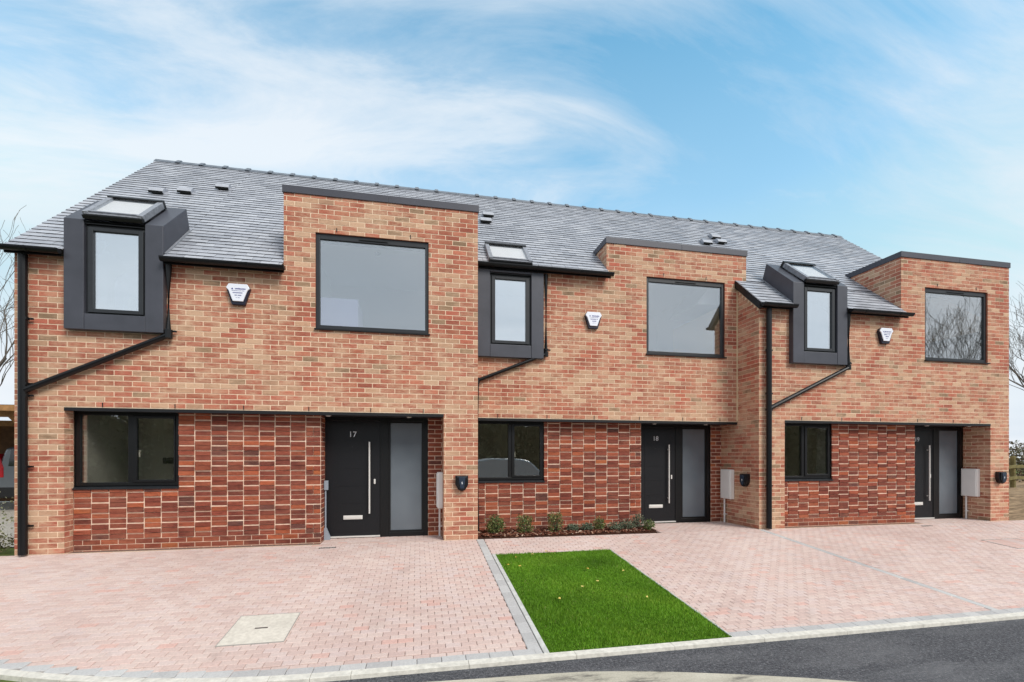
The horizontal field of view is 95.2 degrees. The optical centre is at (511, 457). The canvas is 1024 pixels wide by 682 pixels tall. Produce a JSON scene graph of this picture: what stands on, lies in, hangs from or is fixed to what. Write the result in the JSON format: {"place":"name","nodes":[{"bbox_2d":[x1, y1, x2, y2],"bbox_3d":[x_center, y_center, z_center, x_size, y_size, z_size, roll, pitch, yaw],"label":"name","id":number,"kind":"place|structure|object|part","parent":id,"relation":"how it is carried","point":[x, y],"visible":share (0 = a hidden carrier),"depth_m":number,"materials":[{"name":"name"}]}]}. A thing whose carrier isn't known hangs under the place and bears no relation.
{"place":"outdoors","nodes":[
{"label":"outdoors","id":0,"kind":"place"},
{"bbox_2d":[0,501,14,546],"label":"gravel path","id":1,"kind":"structure","parent":0,"point":[8,506],"depth_m":9.87,"materials":[{"name":"grey gravel"}]},
{"bbox_2d":[0,404,14,500],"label":"carport","id":2,"kind":"object","parent":1,"relation":"on","point":[7,433],"visible":0.04,"depth_m":14.06,"materials":[{"name":"brown wood"}]},
{"bbox_2d":[0,447,14,497],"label":"parked car","id":3,"kind":"object","parent":1,"relation":"on","point":[7,472],"visible":0.04,"depth_m":11.75,"materials":[{"name":"grey paint"}]},
{"bbox_3d":[-11.212,-0.010,12.049,2.950,0.520,0.016,0,0,-12],"label":"side window","id":4,"kind":"part","parent":3,"relation":"part of","materials":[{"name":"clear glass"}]},
{"bbox_2d":[0,206,29,385],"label":"bare tree","id":5,"kind":"object","parent":1,"relation":"on","point":[3,360],"visible":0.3,"depth_m":15.67,"materials":[{"name":"brown plant"}]},
{"bbox_2d":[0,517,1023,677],"bbox_3d":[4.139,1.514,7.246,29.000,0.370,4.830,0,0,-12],"label":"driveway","id":6,"kind":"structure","parent":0,"point":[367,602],"depth_m":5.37,"materials":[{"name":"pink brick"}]},
{"bbox_2d":[215,612,300,647],"bbox_3d":[-2.332,1.603,4.350,0.545,0.085,0.605,0,0,-12],"label":"manhole cover","id":7,"kind":"object","parent":6,"relation":"on","point":[260,629],"visible":0.84,"depth_m":4.31,"materials":[{"name":"concrete"}]},
{"bbox_2d":[478,525,656,538],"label":"bark mulch","id":8,"kind":"object","parent":6,"relation":"on","point":[505,532],"visible":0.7,"depth_m":8.14,"materials":[{"name":"brown wood"}]},
{"bbox_2d":[484,514,505,532],"bbox_3d":[-0.284,1.155,8.050,0.380,0.356,0.387,0,0,-12],"label":"shrub","id":9,"kind":"object","parent":8,"relation":"on","point":[495,522],"visible":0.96,"depth_m":8.00,"materials":[{"name":"green plant"}]},
{"bbox_2d":[516,514,533,532],"bbox_3d":[0.220,1.161,8.125,0.335,0.341,0.321,0,0,-12],"label":"shrub","id":10,"kind":"object","parent":8,"relation":"on","point":[524,521],"visible":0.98,"depth_m":8.08,"materials":[{"name":"green plant"}]},
{"bbox_2d":[546,511,563,531],"bbox_3d":[0.757,1.140,8.274,0.287,0.384,0.313,0,0,-12],"label":"shrub","id":11,"kind":"object","parent":8,"relation":"on","point":[553,521],"visible":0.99,"depth_m":8.25,"materials":[{"name":"green plant"}]},
{"bbox_2d":[565,523,578,530],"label":"plant","id":12,"kind":"object","parent":8,"relation":"on","point":[573,526],"visible":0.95,"depth_m":8.30,"materials":[{"name":"green plant"}]},
{"bbox_2d":[579,522,593,529],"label":"plant","id":13,"kind":"object","parent":8,"relation":"on","point":[587,526],"visible":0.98,"depth_m":8.33,"materials":[{"name":"green plant"}]},
{"bbox_2d":[593,516,605,528],"bbox_3d":[1.567,1.197,8.450,0.263,0.270,0.276,0,0,-12],"label":"plant","id":14,"kind":"object","parent":8,"relation":"on","point":[600,524],"visible":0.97,"depth_m":8.41,"materials":[{"name":"green plant"}]},
{"bbox_2d":[605,521,623,530],"bbox_3d":[1.858,1.245,8.417,0.343,0.177,0.309,0,0,32],"label":"plant","id":15,"kind":"object","parent":8,"relation":"on","point":[615,525],"visible":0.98,"depth_m":8.39,"materials":[{"name":"green plant"}]},
{"bbox_2d":[620,519,635,528],"bbox_3d":[2.089,1.225,8.491,0.333,0.217,0.328,0,0,16],"label":"plant","id":16,"kind":"object","parent":8,"relation":"on","point":[629,524],"visible":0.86,"depth_m":8.44,"materials":[{"name":"green plant"}]},
{"bbox_2d":[630,513,644,526],"bbox_3d":[2.325,1.181,8.637,0.282,0.304,0.285,0,0,-12],"label":"plant","id":17,"kind":"object","parent":8,"relation":"on","point":[636,519],"visible":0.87,"depth_m":8.60,"materials":[{"name":"green plant"}]},
{"bbox_2d":[642,518,654,529],"bbox_3d":[2.461,1.216,8.406,0.243,0.232,0.253,0,0,-12],"label":"plant","id":18,"kind":"object","parent":8,"relation":"on","point":[647,524],"visible":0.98,"depth_m":8.37,"materials":[{"name":"green plant"}]},
{"bbox_2d":[982,538,1023,548],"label":"inset cover","id":19,"kind":"object","parent":6,"relation":"on","point":[1015,543],"visible":0.98,"depth_m":7.99,"materials":[{"name":"pink"}]},
{"bbox_2d":[0,461,1023,681],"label":"ground","id":20,"kind":"structure","parent":0,"point":[10,552],"depth_m":6.83,"materials":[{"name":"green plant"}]},
{"bbox_2d":[0,497,13,545],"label":"shrub","id":21,"kind":"object","parent":20,"relation":"on","point":[11,518],"visible":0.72,"depth_m":6.88,"materials":[{"name":"green plant"}]},
{"bbox_2d":[0,534,13,551],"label":"shrub","id":22,"kind":"object","parent":20,"relation":"on","point":[8,540],"visible":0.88,"depth_m":6.65,"materials":[{"name":"green plant"}]},
{"bbox_2d":[0,159,478,555],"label":"terraced house","id":23,"kind":"structure","parent":20,"relation":"on","point":[168,394],"depth_m":7.06,"materials":[{"name":"brick"}]},
{"bbox_2d":[72,411,179,489],"bbox_3d":[-5.576,-0.096,6.777,1.375,1.117,0.125,0,0,-12],"label":"window","id":24,"kind":"structure","parent":23,"relation":"in","point":[134,453],"depth_m":6.78,"materials":[{"name":"black metal"}]},
{"bbox_2d":[226,283,250,305],"bbox_3d":[-3.999,-2.374,6.841,0.318,0.298,0.074,0,0,-12],"label":"alarm box","id":25,"kind":"object","parent":23,"relation":"attached to","point":[239,294],"visible":1,"depth_m":6.81,"materials":[{"name":"white plastic"}]},
{"bbox_2d":[324,481,329,539],"bbox_3d":[-2.976,0.855,7.533,0.088,0.950,0.070,0,0,-12],"label":"cable conduit","id":26,"kind":"object","parent":23,"relation":"attached to","point":[326,532],"visible":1,"depth_m":7.50,"materials":[{"name":"grey"}]},
{"bbox_2d":[326,421,379,537],"bbox_3d":[-2.612,0.363,7.694,0.852,1.910,0.119,0,0,-12],"label":"door","id":27,"kind":"structure","parent":23,"relation":"in","point":[352,447],"depth_m":7.70,"materials":[{"name":"black metal"}]},
{"bbox_2d":[314,233,429,335],"bbox_3d":[-2.155,-2.670,7.294,1.723,1.483,0.145,0,0,-12],"label":"window","id":28,"kind":"structure","parent":23,"relation":"in","point":[320,237],"depth_m":7.27,"materials":[{"name":"grey glass"}]},
{"bbox_2d":[436,472,442,535],"bbox_3d":[-1.206,0.790,7.781,0.100,1.080,0.290,0,0,-12],"label":"meter box","id":29,"kind":"object","parent":23,"relation":"attached to","point":[439,490],"visible":1,"depth_m":7.65,"materials":[{"name":"white plastic"}]},
{"bbox_2d":[436,473,436,505],"bbox_3d":[-1.250,0.545,7.772,0.012,0.550,0.250,0,0,-12],"label":"door","id":30,"kind":"structure","parent":29,"relation":"in","point":[436,473],"depth_m":7.75,"materials":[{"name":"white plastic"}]},
{"bbox_2d":[455,475,467,490],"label":"charging point","id":31,"kind":"structure","parent":23,"relation":"attached to","point":[461,482],"depth_m":7.44,"materials":[{"name":"black plastic"}]},
{"bbox_2d":[458,193,747,530],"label":"terraced house","id":32,"kind":"structure","parent":20,"relation":"on","point":[567,398],"depth_m":8.83,"materials":[{"name":"brick"}]},
{"bbox_2d":[478,421,544,482],"bbox_3d":[-0.082,-0.096,8.507,1.375,1.117,0.125,0,0,-12],"label":"window","id":33,"kind":"structure","parent":32,"relation":"in","point":[512,478],"depth_m":8.51,"materials":[{"name":"black metal"}]},
{"bbox_2d":[584,312,601,328],"bbox_3d":[1.486,-2.499,8.569,0.318,0.298,0.074,0,0,-12],"label":"alarm box","id":34,"kind":"object","parent":32,"relation":"attached to","point":[592,319],"visible":1,"depth_m":8.54,"materials":[{"name":"white plastic"}]},
{"bbox_2d":[641,428,675,522],"bbox_3d":[2.906,0.363,9.429,0.852,1.910,0.119,0,0,-12],"label":"door","id":35,"kind":"structure","parent":32,"relation":"in","point":[657,444],"depth_m":9.44,"materials":[{"name":"black metal"}]},
{"bbox_2d":[646,277,726,358],"bbox_3d":[3.350,-2.670,9.027,1.697,1.483,0.145,0,0,-12],"label":"window","id":36,"kind":"structure","parent":32,"relation":"in","point":[720,286],"depth_m":9.05,"materials":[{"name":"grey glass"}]},
{"bbox_2d":[492,549,732,652],"bbox_3d":[0.890,1.592,5.566,1.832,0.374,2.830,0,0,-12],"label":"edging strip","id":37,"kind":"object","parent":20,"relation":"on","point":[541,643],"visible":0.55,"depth_m":4.95,"materials":[{"name":"concrete"}]},
{"bbox_2d":[636,215,1010,528],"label":"terraced house","id":38,"kind":"structure","parent":20,"relation":"on","point":[845,417],"depth_m":9.34,"materials":[{"name":"brick"}]},
{"bbox_2d":[720,469,733,521],"bbox_3d":[4.338,0.790,9.434,0.100,1.080,0.320,0,0,-12],"label":"meter box","id":39,"kind":"object","parent":38,"relation":"attached to","point":[726,483],"visible":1,"depth_m":9.37,"materials":[{"name":"white plastic"}]},
{"bbox_2d":[720,470,729,497],"bbox_3d":[4.295,0.545,9.425,0.011,0.550,0.280,0,0,-12],"label":"door","id":40,"kind":"structure","parent":39,"relation":"in","point":[724,475],"depth_m":9.43,"materials":[{"name":"white plastic"}]},
{"bbox_2d":[740,474,749,486],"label":"charging point","id":41,"kind":"structure","parent":38,"relation":"attached to","point":[744,480],"depth_m":8.87,"materials":[{"name":"black plastic"}]},
{"bbox_2d":[785,423,832,480],"bbox_3d":[5.586,-0.096,9.048,1.375,1.117,0.125,0,0,-12],"label":"window","id":42,"kind":"structure","parent":38,"relation":"in","point":[803,476],"depth_m":9.07,"materials":[{"name":"black"}]},
{"bbox_2d":[877,328,892,343],"bbox_3d":[7.290,-2.364,9.137,0.318,0.298,0.074,0,0,-12],"label":"alarm box","id":43,"kind":"object","parent":38,"relation":"attached to","point":[884,335],"visible":1,"depth_m":9.11,"materials":[{"name":"white plastic"}]},
{"bbox_2d":[915,429,934,518],"bbox_3d":[8.639,0.363,9.963,0.852,1.910,0.119,0,0,-12],"label":"door","id":44,"kind":"structure","parent":38,"relation":"in","point":[923,437],"depth_m":10.01,"materials":[{"name":"black metal"}]},
{"bbox_2d":[925,288,990,363],"bbox_3d":[9.075,-2.670,9.579,1.653,1.483,0.145,0,0,-12],"label":"window","id":45,"kind":"structure","parent":38,"relation":"in","point":[982,296],"depth_m":9.65,"materials":[{"name":"grey glass"}]},
{"bbox_2d":[961,469,979,518],"bbox_3d":[9.828,0.790,10.031,0.100,1.080,0.300,0,0,-12],"label":"meter box","id":46,"kind":"object","parent":38,"relation":"attached to","point":[970,482],"visible":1,"depth_m":10.00,"materials":[{"name":"white plastic"}]},
{"bbox_2d":[962,470,975,495],"bbox_3d":[9.784,0.545,10.022,0.011,0.550,0.260,0,0,-12],"label":"door","id":47,"kind":"structure","parent":46,"relation":"in","point":[968,476],"depth_m":10.00,"materials":[{"name":"white plastic"}]},
{"bbox_2d":[995,472,1006,483],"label":"charging point","id":48,"kind":"structure","parent":38,"relation":"attached to","point":[1000,477],"depth_m":9.67,"materials":[{"name":"black plastic"}]},
{"bbox_2d":[0,0,1023,460],"label":"sky","id":49,"kind":"structure","parent":0,"point":[885,127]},
{"bbox_2d":[496,548,729,652],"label":"lawn grass","id":50,"kind":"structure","parent":0,"point":[639,597],"depth_m":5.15,"materials":[{"name":"green plant"}]},
{"bbox_2d":[432,671,853,681],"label":"concrete apron","id":51,"kind":"object","parent":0,"point":[619,676],"visible":1,"depth_m":3.60,"materials":[{"name":"grey concrete"}]},
{"bbox_2d":[329,619,1023,681],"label":"road","id":52,"kind":"structure","parent":0,"point":[993,651],"depth_m":3.94,"materials":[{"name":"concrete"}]},
{"bbox_2d":[0,612,1023,681],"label":"kerb","id":53,"kind":"structure","parent":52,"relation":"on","point":[16,675],"depth_m":3.90,"materials":[{"name":"concrete"}]},
{"bbox_2d":[1009,473,1023,522],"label":"soil bank","id":54,"kind":"structure","parent":0,"point":[1016,503],"depth_m":11.68,"materials":[{"name":"beige soil"}]},
{"bbox_2d":[1009,440,1023,481],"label":"hedge","id":55,"kind":"object","parent":54,"relation":"on","point":[1019,451],"visible":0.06,"depth_m":18.11,"materials":[{"name":"green plant"}]},
{"bbox_2d":[1009,281,1023,390],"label":"bare tree","id":56,"kind":"object","parent":54,"relation":"on","point":[1012,362],"visible":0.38,"depth_m":21.56,"materials":[{"name":"brown plant"}]},
{"bbox_2d":[1009,456,1023,487],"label":"post and rail fence","id":57,"kind":"object","parent":54,"relation":"on","point":[1013,466],"visible":0.41,"depth_m":13.96,"materials":[{"name":"brown wood"}]},
{"bbox_2d":[1009,305,1023,387],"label":"bare tree","id":58,"kind":"object","parent":54,"relation":"on","point":[1011,368],"visible":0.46,"depth_m":19.29,"materials":[{"name":"brown plant"}]}
]}

